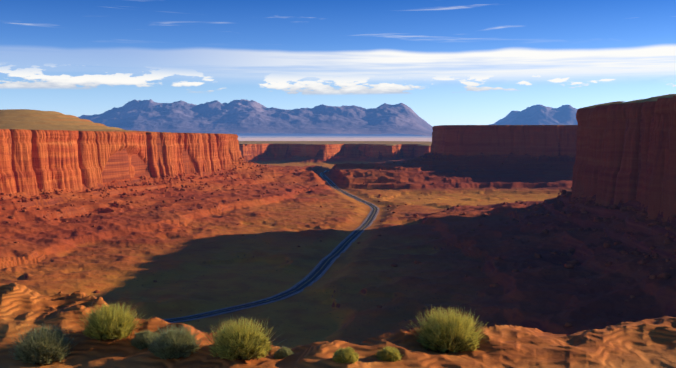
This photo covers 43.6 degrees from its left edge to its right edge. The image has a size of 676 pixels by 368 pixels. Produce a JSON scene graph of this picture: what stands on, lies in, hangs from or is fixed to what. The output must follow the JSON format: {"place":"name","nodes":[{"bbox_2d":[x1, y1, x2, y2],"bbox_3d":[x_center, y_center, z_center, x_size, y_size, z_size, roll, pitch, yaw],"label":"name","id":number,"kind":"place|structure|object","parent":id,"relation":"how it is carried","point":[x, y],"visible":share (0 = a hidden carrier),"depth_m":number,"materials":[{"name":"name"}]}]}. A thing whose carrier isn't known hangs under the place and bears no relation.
{"place":"outdoors","nodes":[
{"label":"outdoors","id":0,"kind":"place"},
{"bbox_2d":[162,170,378,322],"bbox_3d":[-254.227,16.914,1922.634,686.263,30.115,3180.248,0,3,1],"label":"road asphalt","id":1,"kind":"structure","parent":0,"point":[341,247],"depth_m":872.23,"materials":[{"name":"grey asphalt"}]},
{"bbox_2d":[167,175,372,319],"bbox_3d":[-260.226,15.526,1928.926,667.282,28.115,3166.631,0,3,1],"label":"road marking edge","id":2,"kind":"object","parent":1,"relation":"on","point":[302,281],"visible":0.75,"depth_m":838.45,"materials":[{"name":"white paint"}]},
{"bbox_2d":[170,171,370,320],"bbox_3d":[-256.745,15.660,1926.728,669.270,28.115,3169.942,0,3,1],"label":"road mark","id":3,"kind":"object","parent":1,"relation":"on","point":[304,283],"visible":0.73,"depth_m":808.21,"materials":[{"name":"yellow paint"}]},
{"bbox_2d":[174,181,377,321],"bbox_3d":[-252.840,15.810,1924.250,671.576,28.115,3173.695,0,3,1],"label":"road marking edge","id":4,"kind":"object","parent":1,"relation":"on","point":[318,276],"visible":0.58,"depth_m":866.41,"materials":[{"name":"white paint"}]},
{"bbox_2d":[179,170,374,319],"bbox_3d":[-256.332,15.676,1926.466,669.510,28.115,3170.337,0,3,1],"label":"road mark","id":5,"kind":"object","parent":1,"relation":"on","point":[321,268],"visible":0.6,"depth_m":1004.00,"materials":[{"name":"yellow paint"}]},
{"bbox_2d":[78,99,577,135],"bbox_3d":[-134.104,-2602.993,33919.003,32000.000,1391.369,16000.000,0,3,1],"label":"mountain terrain","id":6,"kind":"structure","parent":0,"point":[242,117],"depth_m":28827.08,"materials":[{"name":"stone"}]},
{"bbox_2d":[0,101,675,348],"bbox_3d":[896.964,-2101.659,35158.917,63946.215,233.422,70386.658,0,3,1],"label":"desert ground","id":7,"kind":"structure","parent":0,"point":[119,257],"depth_m":979.25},
{"bbox_2d":[0,128,241,196],"bbox_3d":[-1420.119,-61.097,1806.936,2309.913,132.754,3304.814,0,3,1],"label":"cliff","id":8,"kind":"structure","parent":7,"relation":"on","point":[68,159],"depth_m":1505.76,"materials":[{"name":"stone"}]},
{"bbox_2d":[239,141,430,157],"bbox_3d":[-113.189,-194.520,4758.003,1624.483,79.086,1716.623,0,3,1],"label":"distant cliffs","id":9,"kind":"structure","parent":7,"relation":"on","point":[371,150],"depth_m":4092.01,"materials":[{"name":"brown stone"}]},
{"bbox_2d":[1,152,675,341],"bbox_3d":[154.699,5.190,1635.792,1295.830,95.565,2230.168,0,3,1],"label":"rocks","id":10,"kind":"object","parent":7,"relation":"on","point":[571,264],"visible":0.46,"depth_m":1154.02,"materials":[{"name":"brown stone"}]},
{"bbox_2d":[430,125,577,156],"bbox_3d":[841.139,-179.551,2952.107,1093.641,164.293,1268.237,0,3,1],"label":"mesa cliff","id":11,"kind":"structure","parent":7,"relation":"on","point":[486,140],"depth_m":2412.29,"materials":[{"name":"brown stone"}]},
{"bbox_2d":[571,94,675,222],"bbox_3d":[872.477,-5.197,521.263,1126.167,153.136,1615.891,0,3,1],"label":"cliff","id":12,"kind":"structure","parent":7,"relation":"on","point":[605,169],"depth_m":1006.50,"materials":[{"name":"brown stone"}]},
{"bbox_2d":[0,282,675,367],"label":"sandy ground","id":13,"kind":"structure","parent":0,"point":[648,343],"depth_m":13.24,"materials":[{"name":"orange sand"}]},
{"bbox_2d":[6,324,79,364],"bbox_3d":[-4.616,2.465,13.123,1.105,0.570,1.195,0,3,1],"label":"bush","id":14,"kind":"object","parent":13,"relation":"on","point":[46,345],"visible":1,"depth_m":12.96,"materials":[{"name":"green plant"}]},
{"bbox_2d":[76,302,150,341],"bbox_3d":[-3.713,2.178,13.604,1.269,0.577,1.270,0,3,1],"label":"bush","id":15,"kind":"object","parent":13,"relation":"on","point":[111,322],"visible":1,"depth_m":13.42,"materials":[{"name":"green plant"}]},
{"bbox_2d":[128,330,160,349],"bbox_3d":[-3.049,2.464,13.474,0.633,0.302,0.559,0,3,1],"label":"bush","id":16,"kind":"object","parent":13,"relation":"on","point":[139,340],"visible":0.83,"depth_m":13.35,"materials":[{"name":"green plant"}]},
{"bbox_2d":[146,323,209,359],"bbox_3d":[-2.396,2.351,12.737,0.973,0.485,1.046,0,3,1],"label":"bush","id":17,"kind":"object","parent":13,"relation":"on","point":[176,344],"visible":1,"depth_m":12.57,"materials":[{"name":"green plant"}]},
{"bbox_2d":[199,315,284,360],"bbox_3d":[-1.387,2.234,12.448,1.237,0.587,1.128,0,3,1],"label":"bush","id":18,"kind":"object","parent":13,"relation":"on","point":[238,342],"visible":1,"depth_m":12.20,"materials":[{"name":"green plant"}]},
{"bbox_2d":[273,346,294,358],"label":"bush","id":19,"kind":"object","parent":13,"relation":"on","point":[282,352],"visible":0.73,"depth_m":12.63,"materials":[{"name":"green plant"}]},
{"bbox_2d":[332,347,358,363],"bbox_3d":[0.113,2.385,11.822,0.428,0.242,0.414,0,3,1],"label":"bush","id":20,"kind":"object","parent":13,"relation":"on","point":[346,355],"visible":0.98,"depth_m":11.74,"materials":[{"name":"green plant"}]},
{"bbox_2d":[374,345,402,360],"bbox_3d":[0.742,2.489,12.356,0.440,0.250,0.494,0,3,1],"label":"bush","id":21,"kind":"object","parent":13,"relation":"on","point":[388,353],"visible":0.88,"depth_m":12.26,"materials":[{"name":"green plant"}]},
{"bbox_2d":[406,304,488,352],"bbox_3d":[1.787,2.257,13.280,1.381,0.668,1.439,0,3,1],"label":"bush","id":22,"kind":"object","parent":13,"relation":"on","point":[450,332],"visible":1,"depth_m":13.08,"materials":[{"name":"green plant"}]},
{"bbox_2d":[0,0,675,125],"label":"sky","id":23,"kind":"structure","parent":0,"point":[451,62],"materials":[{"name":"blue"}]}
]}

